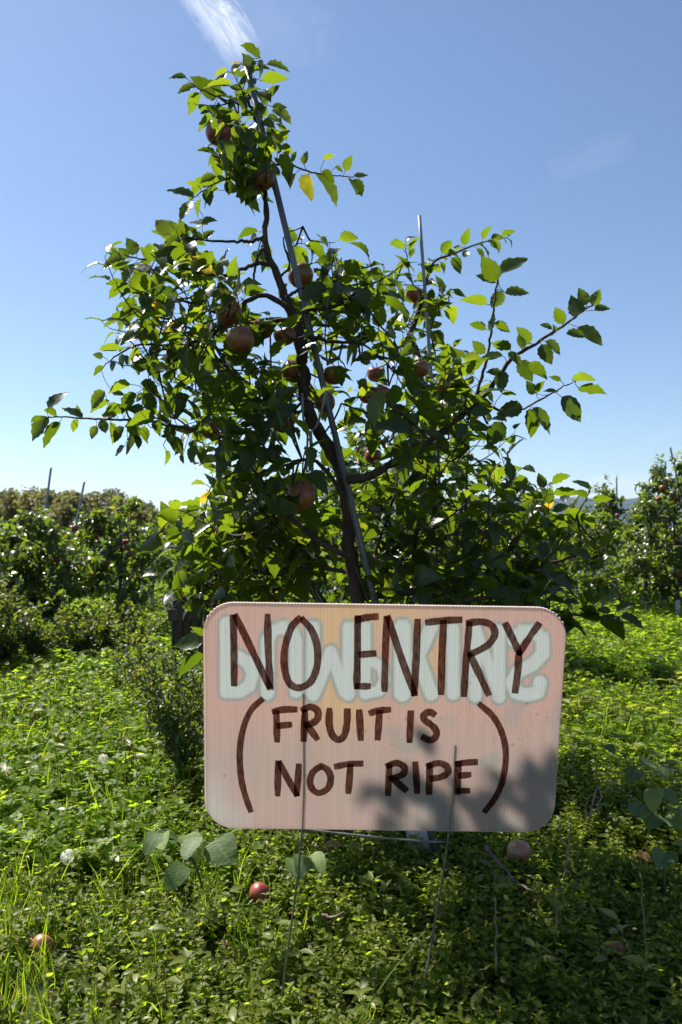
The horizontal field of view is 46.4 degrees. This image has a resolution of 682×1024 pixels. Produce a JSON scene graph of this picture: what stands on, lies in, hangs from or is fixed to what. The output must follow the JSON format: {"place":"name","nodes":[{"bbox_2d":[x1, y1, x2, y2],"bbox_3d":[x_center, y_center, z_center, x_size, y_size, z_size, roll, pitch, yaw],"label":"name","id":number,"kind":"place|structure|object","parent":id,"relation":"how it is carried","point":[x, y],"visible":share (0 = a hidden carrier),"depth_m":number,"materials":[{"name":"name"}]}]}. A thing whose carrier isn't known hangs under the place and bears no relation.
{"place":"outdoors","nodes":[
{"label":"outdoors","id":0,"kind":"place"},
{"bbox_2d":[0,527,681,1023],"bbox_3d":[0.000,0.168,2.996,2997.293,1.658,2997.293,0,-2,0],"label":"ground","id":1,"kind":"structure","parent":0,"point":[212,947],"depth_m":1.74,"materials":[{"name":"green plant"}]},
{"bbox_2d":[1,767,12,776],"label":"dandelion clock","id":2,"kind":"object","parent":1,"relation":"on","point":[5,770],"visible":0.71,"depth_m":2.76,"materials":[{"name":"white plant"}]},
{"bbox_2d":[0,572,23,623],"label":"tall weed","id":3,"kind":"object","parent":1,"relation":"on","point":[4,609],"visible":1,"depth_m":4.82,"materials":[{"name":"green plant"}]},
{"bbox_2d":[0,589,53,669],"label":"tall weed","id":4,"kind":"object","parent":1,"relation":"on","point":[10,640],"visible":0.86,"depth_m":4.82,"materials":[{"name":"green plant"}]},
{"bbox_2d":[0,584,79,662],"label":"tall weed","id":5,"kind":"object","parent":1,"relation":"on","point":[34,640],"visible":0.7,"depth_m":5.11,"materials":[{"name":"green plant"}]},
{"bbox_2d":[0,517,81,595],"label":"apple tree","id":6,"kind":"object","parent":1,"relation":"on","point":[7,529],"visible":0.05,"depth_m":10.05,"materials":[{"name":"green plant"}]},
{"bbox_2d":[29,932,54,959],"bbox_3d":[-0.615,0.893,1.637,0.051,0.050,0.050,0,-2,0],"label":"apple","id":7,"kind":"object","parent":1,"relation":"on","point":[51,943],"visible":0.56,"depth_m":1.62,"materials":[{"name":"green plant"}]},
{"bbox_2d":[0,519,85,623],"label":"apple tree","id":8,"kind":"object","parent":1,"relation":"on","point":[16,539],"visible":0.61,"depth_m":5.85,"materials":[{"name":"green plant"}]},
{"bbox_2d":[38,467,51,565],"bbox_3d":[-2.493,0.366,6.592,0.187,1.474,0.019,0,-2,0],"label":"support stake","id":9,"kind":"object","parent":1,"relation":"on","point":[48,487],"visible":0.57,"depth_m":6.60,"materials":[{"name":"grey metal"}]},
{"bbox_2d":[60,849,73,877],"bbox_3d":[-0.678,0.888,1.975,0.037,0.101,0.037,0,-2,0],"label":"dandelion clock","id":10,"kind":"object","parent":1,"relation":"on","point":[68,856],"visible":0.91,"depth_m":1.97,"materials":[{"name":"white plant"}]},
{"bbox_2d":[31,599,115,656],"bbox_3d":[-1.786,0.822,5.443,0.534,0.454,0.538,0,-2,16],"label":"tall weed","id":11,"kind":"object","parent":1,"relation":"on","point":[81,637],"visible":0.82,"depth_m":5.38,"materials":[{"name":"green plant"}]},
{"bbox_2d":[0,506,148,633],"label":"apple tree","id":12,"kind":"object","parent":1,"relation":"on","point":[51,539],"visible":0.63,"depth_m":6.22,"materials":[{"name":"green plant"}]},
{"bbox_2d":[53,556,60,562],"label":"apple","id":13,"kind":"object","parent":12,"relation":"hanging from","point":[58,558],"visible":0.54,"depth_m":6.29,"materials":[{"name":"red plant"}]},
{"bbox_2d":[71,525,78,531],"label":"apple","id":14,"kind":"object","parent":12,"relation":"hanging from","point":[74,528],"visible":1,"depth_m":6.16,"materials":[{"name":"red plant"}]},
{"bbox_2d":[69,482,84,561],"bbox_3d":[-2.448,0.422,7.191,0.266,1.398,0.018,0,-2,0],"label":"support stake","id":15,"kind":"object","parent":1,"relation":"on","point":[80,502],"visible":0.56,"depth_m":7.20,"materials":[{"name":"grey metal"}]},
{"bbox_2d":[57,516,131,590],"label":"apple tree","id":16,"kind":"object","parent":1,"relation":"on","point":[71,533],"visible":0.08,"depth_m":10.35,"materials":[{"name":"green plant"}]},
{"bbox_2d":[98,754,108,762],"bbox_3d":[-0.858,0.920,2.875,0.037,0.089,0.036,0,-2,0],"label":"dandelion clock","id":17,"kind":"object","parent":1,"relation":"on","point":[103,756],"visible":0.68,"depth_m":2.87,"materials":[{"name":"white plant"}]},
{"bbox_2d":[57,597,153,653],"bbox_3d":[-1.654,0.828,5.603,0.578,0.433,0.547,-1,-2,23],"label":"tall weed","id":18,"kind":"object","parent":1,"relation":"on","point":[105,634],"visible":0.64,"depth_m":5.52,"materials":[{"name":"green plant"}]},
{"bbox_2d":[106,499,109,612],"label":"support stake","id":19,"kind":"object","parent":1,"relation":"on","point":[107,535],"visible":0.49,"depth_m":8.40,"materials":[{"name":"grey wood"}]},
{"bbox_2d":[44,495,176,618],"bbox_3d":[-2.003,0.473,6.902,1.132,1.266,1.238,0,-2,0],"label":"apple tree","id":20,"kind":"object","parent":1,"relation":"on","point":[122,564],"visible":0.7,"depth_m":6.86,"materials":[{"name":"green plant"}]},
{"bbox_2d":[93,532,98,538],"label":"apple","id":21,"kind":"object","parent":20,"relation":"hanging from","point":[95,535],"visible":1,"depth_m":6.81,"materials":[{"name":"red plant"}]},
{"bbox_2d":[114,540,120,545],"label":"apple","id":22,"kind":"object","parent":20,"relation":"hanging from","point":[117,542],"visible":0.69,"depth_m":6.84,"materials":[{"name":"red plant"}]},
{"bbox_2d":[123,539,128,544],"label":"apple","id":23,"kind":"object","parent":20,"relation":"hanging from","point":[125,541],"visible":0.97,"depth_m":6.71,"materials":[{"name":"red plant"}]},
{"bbox_2d":[125,551,132,557],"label":"apple","id":24,"kind":"object","parent":20,"relation":"hanging from","point":[128,554],"visible":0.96,"depth_m":6.76,"materials":[{"name":"red plant"}]},
{"bbox_2d":[122,499,125,587],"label":"support stake","id":25,"kind":"object","parent":1,"relation":"on","point":[123,536],"visible":0.23,"depth_m":7.99,"materials":[{"name":"grey metal"}]},
{"bbox_2d":[90,643,165,690],"bbox_3d":[-1.077,0.842,4.233,0.450,0.325,0.247,1,-2,-41],"label":"tall weed","id":26,"kind":"object","parent":1,"relation":"on","point":[120,681],"visible":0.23,"depth_m":4.22,"materials":[{"name":"green plant"}]},
{"bbox_2d":[100,601,167,650],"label":"tall weed","id":27,"kind":"object","parent":1,"relation":"on","point":[143,629],"visible":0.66,"depth_m":5.29,"materials":[{"name":"green plant"}]},
{"bbox_2d":[105,524,180,607],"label":"apple tree","id":28,"kind":"object","parent":1,"relation":"on","point":[165,537],"visible":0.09,"depth_m":8.46,"materials":[{"name":"green plant"}]},
{"bbox_2d":[104,637,181,700],"bbox_3d":[-0.955,0.795,3.831,0.462,0.412,0.280,-1,-2,32],"label":"tall weed","id":29,"kind":"object","parent":1,"relation":"on","point":[126,670],"visible":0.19,"depth_m":3.83,"materials":[{"name":"green plant"}]},
{"bbox_2d":[115,635,202,739],"bbox_3d":[-0.711,0.723,3.208,0.391,0.499,0.435,0,-2,0],"label":"tall weed","id":30,"kind":"object","parent":1,"relation":"on","point":[135,676],"visible":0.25,"depth_m":3.19,"materials":[{"name":"green plant"}]},
{"bbox_2d":[122,641,203,786],"bbox_3d":[-0.547,0.700,2.769,0.412,0.501,0.301,0,-2,-10],"label":"tall weed","id":31,"kind":"object","parent":1,"relation":"on","point":[175,740],"visible":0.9,"depth_m":2.72,"materials":[{"name":"green plant"}]},
{"bbox_2d":[141,631,202,715],"bbox_3d":[-0.655,0.778,3.665,0.337,0.446,0.430,-1,-2,32],"label":"tall weed","id":32,"kind":"object","parent":1,"relation":"on","point":[164,663],"visible":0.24,"depth_m":3.60,"materials":[{"name":"green plant"}]},
{"bbox_2d":[143,507,201,585],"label":"apple tree","id":33,"kind":"object","parent":1,"relation":"on","point":[152,524],"visible":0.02,"depth_m":10.53,"materials":[{"name":"green plant"}]},
{"bbox_2d":[166,647,203,738],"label":"tall weed","id":34,"kind":"object","parent":1,"relation":"on","point":[190,673],"visible":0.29,"depth_m":3.00,"materials":[{"name":"green plant"}]},
{"bbox_2d":[143,829,237,897],"bbox_3d":[-0.342,0.820,1.744,0.179,0.264,0.344,1,-2,-22],"label":"velvetleaf plant","id":35,"kind":"object","parent":1,"relation":"on","point":[221,850],"visible":0.96,"depth_m":1.69,"materials":[{"name":"plant"}]},
{"bbox_2d":[168,564,215,655],"bbox_3d":[-0.913,0.708,5.132,0.328,0.740,0.366,0,-2,0],"label":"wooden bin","id":36,"kind":"object","parent":1,"relation":"on","point":[181,627],"visible":0.28,"depth_m":4.96,"materials":[{"name":"wood"}]},
{"bbox_2d":[249,882,269,904],"bbox_3d":[-0.188,0.879,1.837,0.048,0.049,0.050,0,-2,0],"label":"apple","id":37,"kind":"object","parent":1,"relation":"on","point":[257,889],"visible":0.88,"depth_m":1.82,"materials":[{"name":"red food"}]},
{"bbox_2d":[212,395,322,602],"bbox_3d":[-0.076,0.284,2.633,0.759,1.453,0.017,0,-2,-6],"label":"support stake","id":38,"kind":"object","parent":1,"relation":"on","point":[311,588],"visible":0.08,"depth_m":2.62,"materials":[{"name":"grey metal"}]},
{"bbox_2d":[154,330,381,618],"bbox_3d":[-0.227,0.183,2.790,0.832,1.628,0.887,0,-2,-14],"label":"apple tree","id":39,"kind":"object","parent":1,"relation":"on","point":[297,590],"visible":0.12,"depth_m":2.60,"materials":[{"name":"green plant"}]},
{"bbox_2d":[202,421,218,438],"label":"apple","id":40,"kind":"object","parent":39,"relation":"attached to","point":[214,427],"visible":0.51,"depth_m":2.64,"materials":[{"name":"red plant"}]},
{"bbox_2d":[365,449,381,463],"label":"apple","id":41,"kind":"object","parent":39,"relation":"attached to","point":[370,459],"visible":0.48,"depth_m":2.49,"materials":[{"name":"red plant"}]},
{"bbox_2d":[201,469,345,602],"bbox_3d":[-0.458,0.386,5.171,1.014,1.368,1.264,0,-2,17],"label":"apple tree","id":42,"kind":"object","parent":1,"relation":"on","point":[264,577],"visible":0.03,"depth_m":5.18,"materials":[{"name":"green plant"}]},
{"bbox_2d":[285,851,326,878],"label":"velvetleaf plant","id":43,"kind":"object","parent":1,"relation":"on","point":[316,861],"visible":0.84,"depth_m":1.75,"materials":[{"name":"plant"}]},
{"bbox_2d":[323,840,337,854],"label":"apple","id":44,"kind":"object","parent":1,"relation":"on","point":[333,843],"visible":0.41,"depth_m":2.13,"materials":[{"name":"red plant"}]},
{"bbox_2d":[31,42,644,860],"bbox_3d":[-0.046,-0.140,2.291,1.565,2.243,1.068,0,-2,0],"label":"apple tree","id":45,"kind":"object","parent":1,"relation":"on","point":[519,578],"visible":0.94,"depth_m":2.11,"materials":[{"name":"green plant"}]},
{"bbox_2d":[206,119,230,145],"bbox_3d":[-0.325,-1.012,2.121,0.069,0.071,0.064,0,-2,0],"label":"apple","id":46,"kind":"object","parent":45,"relation":"hanging from","point":[211,133],"visible":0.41,"depth_m":2.10,"materials":[{"name":"red plant"}]},
{"bbox_2d":[216,301,241,325],"bbox_3d":[-0.288,-0.510,2.047,0.067,0.067,0.068,0,-2,0],"label":"apple","id":47,"kind":"object","parent":45,"relation":"hanging from","point":[228,321],"visible":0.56,"depth_m":2.02,"materials":[{"name":"red plant"}]},
{"bbox_2d":[225,324,254,351],"bbox_3d":[-0.247,-0.426,1.944,0.071,0.070,0.069,0,-2,0],"label":"apple","id":48,"kind":"object","parent":45,"relation":"hanging from","point":[240,339],"visible":1,"depth_m":1.92,"materials":[{"name":"red plant"}]},
{"bbox_2d":[251,171,274,190],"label":"apple","id":49,"kind":"object","parent":45,"relation":"hanging from","point":[260,181],"visible":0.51,"depth_m":2.13,"materials":[{"name":"red plant"}]},
{"bbox_2d":[254,317,272,338],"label":"apple","id":50,"kind":"object","parent":45,"relation":"hanging from","point":[257,322],"visible":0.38,"depth_m":2.01,"materials":[{"name":"red plant"}]},
{"bbox_2d":[273,325,295,345],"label":"apple","id":51,"kind":"object","parent":45,"relation":"attached to","point":[278,334],"visible":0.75,"depth_m":2.06,"materials":[{"name":"red plant"}]},
{"bbox_2d":[273,412,295,432],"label":"apple","id":52,"kind":"object","parent":45,"relation":"attached to","point":[293,416],"visible":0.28,"depth_m":2.02,"materials":[{"name":"red plant"}]},
{"bbox_2d":[281,360,298,382],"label":"apple","id":53,"kind":"object","parent":45,"relation":"hanging from","point":[292,372],"visible":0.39,"depth_m":2.19,"materials":[{"name":"red plant"}]},
{"bbox_2d":[288,262,312,287],"bbox_3d":[-0.114,-0.665,2.240,0.072,0.071,0.070,0,-2,0],"label":"apple","id":54,"kind":"object","parent":45,"relation":"hanging from","point":[306,276],"visible":0.59,"depth_m":2.22,"materials":[{"name":"red plant"}]},
{"bbox_2d":[287,480,315,510],"bbox_3d":[-0.102,-0.043,2.034,0.075,0.081,0.079,0,-2,0],"label":"apple","id":55,"kind":"object","parent":45,"relation":"hanging from","point":[307,490],"visible":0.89,"depth_m":2.01,"materials":[{"name":"red plant"}]},
{"bbox_2d":[301,390,327,471],"bbox_3d":[-0.069,-0.209,2.063,0.071,0.229,0.011,0,-2,0],"label":"tie strap","id":56,"kind":"object","parent":45,"relation":"attached to","point":[309,434],"visible":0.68,"depth_m":2.07,"materials":[{"name":"plastic"}]},
{"bbox_2d":[314,391,334,412],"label":"apple","id":57,"kind":"object","parent":45,"relation":"hanging from","point":[320,400],"visible":0.48,"depth_m":2.17,"materials":[{"name":"red plant"}]},
{"bbox_2d":[323,364,338,384],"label":"apple","id":58,"kind":"object","parent":45,"relation":"hanging from","point":[329,377],"visible":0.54,"depth_m":2.14,"materials":[{"name":"red plant"}]},
{"bbox_2d":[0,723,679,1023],"bbox_3d":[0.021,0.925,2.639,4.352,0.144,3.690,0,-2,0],"label":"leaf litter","id":59,"kind":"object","parent":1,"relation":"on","point":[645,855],"visible":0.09,"depth_m":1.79,"materials":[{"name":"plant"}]},
{"bbox_2d":[0,588,681,1023],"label":"creeping weeds","id":60,"kind":"object","parent":1,"relation":"on","point":[530,988],"visible":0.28,"depth_m":1.75,"materials":[{"name":"green plant"}]},
{"bbox_2d":[322,911,344,918],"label":"twig","id":61,"kind":"object","parent":60,"relation":"on","point":[326,916],"visible":1,"depth_m":1.61,"materials":[{"name":"brown plant"}]},
{"bbox_2d":[484,845,535,893],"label":"twig","id":62,"kind":"object","parent":60,"relation":"on","point":[496,860],"visible":1,"depth_m":1.87,"materials":[{"name":"brown wood"}]},
{"bbox_2d":[0,582,681,888],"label":"clover","id":63,"kind":"object","parent":1,"relation":"on","point":[51,792],"visible":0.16,"depth_m":3.10,"materials":[{"name":"green plant"}]},
{"bbox_2d":[0,485,681,547],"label":"woodland","id":64,"kind":"object","parent":1,"relation":"on","point":[60,505],"visible":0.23,"depth_m":39.94,"materials":[{"name":"green plant"}]},
{"bbox_2d":[0,606,681,829],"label":"seed spikes","id":65,"kind":"object","parent":1,"relation":"on","point":[34,715],"visible":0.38,"depth_m":3.27,"materials":[{"name":"plant"}]},
{"bbox_2d":[244,65,439,871],"bbox_3d":[0.007,-0.110,2.127,0.544,2.207,0.017,0,-2,2],"label":"support stake","id":66,"kind":"object","parent":1,"relation":"on","point":[328,407],"visible":0.58,"depth_m":2.13,"materials":[{"name":"grey metal"}]},
{"bbox_2d":[261,423,486,604],"bbox_3d":[0.216,0.257,4.563,1.324,1.617,1.182,-1,-2,17],"label":"apple tree","id":67,"kind":"object","parent":1,"relation":"on","point":[408,601],"visible":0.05,"depth_m":4.50,"materials":[{"name":"green plant"}]},
{"bbox_2d":[203,602,565,1014],"bbox_3d":[0.071,0.552,1.395,0.615,0.799,0.163,0,-2,0],"label":"yard sign","id":68,"kind":"object","parent":1,"relation":"on","point":[321,717],"visible":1,"depth_m":1.36,"materials":[{"name":"plastic"}]},
{"bbox_2d":[412,331,430,604],"bbox_3d":[0.389,0.029,4.001,0.137,2.036,0.017,0,-2,0],"label":"support stake","id":69,"kind":"object","parent":1,"relation":"on","point":[413,598],"visible":0.02,"depth_m":3.99,"materials":[{"name":"grey metal"}]},
{"bbox_2d":[418,215,444,533],"bbox_3d":[0.374,-0.046,2.994,0.193,2.127,0.012,1,-2,-27],"label":"support stake","id":70,"kind":"object","parent":1,"relation":"on","point":[425,292],"visible":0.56,"depth_m":2.98,"materials":[{"name":"grey metal"}]},
{"bbox_2d":[313,226,576,605],"bbox_3d":[0.420,-0.042,3.029,1.073,2.083,0.863,0,-2,0],"label":"apple tree","id":71,"kind":"object","parent":1,"relation":"on","point":[411,347],"visible":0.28,"depth_m":3.00,"materials":[{"name":"green plant"}]},
{"bbox_2d":[359,392,372,403],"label":"apple","id":72,"kind":"object","parent":71,"relation":"hanging from","point":[363,399],"visible":0.3,"depth_m":2.79,"materials":[{"name":"red plant"}]},
{"bbox_2d":[367,363,381,381],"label":"apple","id":73,"kind":"object","parent":71,"relation":"hanging from","point":[372,376],"visible":0.69,"depth_m":2.79,"materials":[{"name":"red plant"}]},
{"bbox_2d":[377,384,389,399],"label":"apple","id":74,"kind":"object","parent":71,"relation":"hanging from","point":[382,387],"visible":0.42,"depth_m":2.79,"materials":[{"name":"red plant"}]},
{"bbox_2d":[405,286,421,302],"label":"apple","id":75,"kind":"object","parent":71,"relation":"hanging from","point":[413,296],"visible":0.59,"depth_m":2.98,"materials":[{"name":"red plant"}]},
{"bbox_2d":[414,359,429,377],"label":"apple","id":76,"kind":"object","parent":71,"relation":"attached to","point":[423,370],"visible":0.73,"depth_m":2.74,"materials":[{"name":"red plant"}]},
{"bbox_2d":[421,303,437,316],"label":"apple","id":77,"kind":"object","parent":71,"relation":"hanging from","point":[423,314],"visible":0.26,"depth_m":3.06,"materials":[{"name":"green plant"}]},
{"bbox_2d":[437,379,449,391],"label":"apple","id":78,"kind":"object","parent":71,"relation":"attached to","point":[439,388],"visible":0.19,"depth_m":2.74,"materials":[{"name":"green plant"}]},
{"bbox_2d":[494,897,496,971],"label":"dry stalk","id":79,"kind":"object","parent":1,"relation":"on","point":[495,938],"visible":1,"depth_m":1.49,"materials":[{"name":"plant"}]},
{"bbox_2d":[393,451,622,612],"bbox_3d":[0.891,0.328,5.020,1.328,1.479,1.248,0,-2,-11],"label":"apple tree","id":80,"kind":"object","parent":1,"relation":"on","point":[599,584],"visible":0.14,"depth_m":4.72,"materials":[{"name":"green plant"}]},
{"bbox_2d":[506,839,530,864],"bbox_3d":[0.462,0.883,2.067,0.066,0.064,0.062,0,-2,0],"label":"apple","id":81,"kind":"object","parent":1,"relation":"on","point":[517,848],"visible":0.84,"depth_m":2.05,"materials":[{"name":"red plant"}]},
{"bbox_2d":[511,509,595,577],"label":"apple tree","id":82,"kind":"object","parent":1,"relation":"on","point":[570,559],"visible":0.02,"depth_m":11.02,"materials":[{"name":"green plant"}]},
{"bbox_2d":[551,889,557,933],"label":"dry stalk","id":83,"kind":"object","parent":1,"relation":"on","point":[556,914],"visible":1,"depth_m":1.60,"materials":[{"name":"plant"}]},
{"bbox_2d":[563,819,571,880],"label":"dry stalk","id":84,"kind":"object","parent":1,"relation":"on","point":[565,872],"visible":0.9,"depth_m":1.88,"materials":[{"name":"brown plant"}]},
{"bbox_2d":[533,502,618,594],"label":"apple tree","id":85,"kind":"object","parent":1,"relation":"on","point":[593,566],"visible":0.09,"depth_m":10.00,"materials":[{"name":"green plant"}]},
{"bbox_2d":[584,794,599,817],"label":"dry stalk","id":86,"kind":"object","parent":1,"relation":"on","point":[586,804],"visible":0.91,"depth_m":1.98,"materials":[{"name":"brown plant"}]},
{"bbox_2d":[588,787,602,821],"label":"dry stalk","id":87,"kind":"object","parent":1,"relation":"on","point":[592,804],"visible":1,"depth_m":1.96,"materials":[{"name":"brown plant"}]},
{"bbox_2d":[558,474,668,605],"bbox_3d":[3.180,0.358,9.480,1.525,1.621,1.579,1,-2,-20],"label":"apple tree","id":88,"kind":"object","parent":1,"relation":"on","point":[606,513],"visible":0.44,"depth_m":9.36,"materials":[{"name":"green plant"}]},
{"bbox_2d":[607,937,624,957],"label":"apple","id":89,"kind":"object","parent":1,"relation":"on","point":[619,947],"visible":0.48,"depth_m":1.58,"materials":[{"name":"red plant"}]},
{"bbox_2d":[616,475,617,598],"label":"support stake","id":90,"kind":"object","parent":1,"relation":"on","point":[616,509],"visible":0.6,"depth_m":9.40,"materials":[{"name":"grey metal"}]},
{"bbox_2d":[574,481,681,613],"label":"apple tree","id":91,"kind":"object","parent":1,"relation":"on","point":[662,588],"visible":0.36,"depth_m":8.51,"materials":[{"name":"green plant"}]},
{"bbox_2d":[601,734,669,783],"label":"velvetleaf plant","id":92,"kind":"object","parent":1,"relation":"on","point":[633,774],"visible":0.94,"depth_m":2.48,"materials":[{"name":"plant"}]},
{"bbox_2d":[606,451,681,614],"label":"apple tree","id":93,"kind":"object","parent":1,"relation":"on","point":[659,477],"visible":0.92,"depth_m":7.92,"materials":[{"name":"green plant"}]},
{"bbox_2d":[659,485,665,490],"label":"apple","id":94,"kind":"object","parent":93,"relation":"attached to","point":[662,487],"visible":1,"depth_m":7.67,"materials":[{"name":"red plant"}]},
{"bbox_2d":[640,874,647,971],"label":"dry stalk","id":95,"kind":"object","parent":1,"relation":"on","point":[646,948],"visible":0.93,"depth_m":1.52,"materials":[{"name":"brown plant"}]},
{"bbox_2d":[642,477,649,617],"bbox_3d":[3.294,0.393,8.592,0.106,1.537,0.019,0,-2,0],"label":"support stake","id":96,"kind":"object","parent":1,"relation":"on","point":[644,574],"visible":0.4,"depth_m":8.57,"materials":[{"name":"grey metal"}]},
{"bbox_2d":[627,787,681,832],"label":"velvetleaf plant","id":97,"kind":"object","parent":1,"relation":"on","point":[647,814],"visible":0.97,"depth_m":2.01,"materials":[{"name":"plant"}]},
{"bbox_2d":[661,461,665,607],"bbox_3d":[3.646,0.299,8.995,0.076,1.746,0.019,0,-2,0],"label":"support stake","id":98,"kind":"object","parent":1,"relation":"on","point":[662,559],"visible":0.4,"depth_m":8.98,"materials":[{"name":"grey metal"}]},
{"bbox_2d":[651,846,678,901],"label":"velvetleaf plant","id":99,"kind":"object","parent":1,"relation":"on","point":[661,858],"visible":0.94,"depth_m":1.86,"materials":[{"name":"plant"}]},
{"bbox_2d":[664,499,681,567],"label":"apple tree","id":100,"kind":"object","parent":1,"relation":"on","point":[668,555],"visible":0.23,"depth_m":8.53,"materials":[{"name":"green plant"}]},
{"bbox_2d":[669,447,681,501],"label":"support stake","id":101,"kind":"object","parent":1,"relation":"on","point":[671,453],"visible":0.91,"depth_m":8.01,"materials":[{"name":"grey metal"}]},
{"bbox_2d":[0,0,681,516],"label":"sky","id":102,"kind":"structure","parent":0,"point":[557,124],"materials":[{"name":"blue"}]},
{"bbox_2d":[14,497,681,535],"bbox_3d":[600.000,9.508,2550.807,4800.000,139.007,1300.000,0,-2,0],"label":"hills","id":103,"kind":"structure","parent":0,"point":[581,500],"depth_m":2382.63,"materials":[{"name":"green plant"}]}
]}

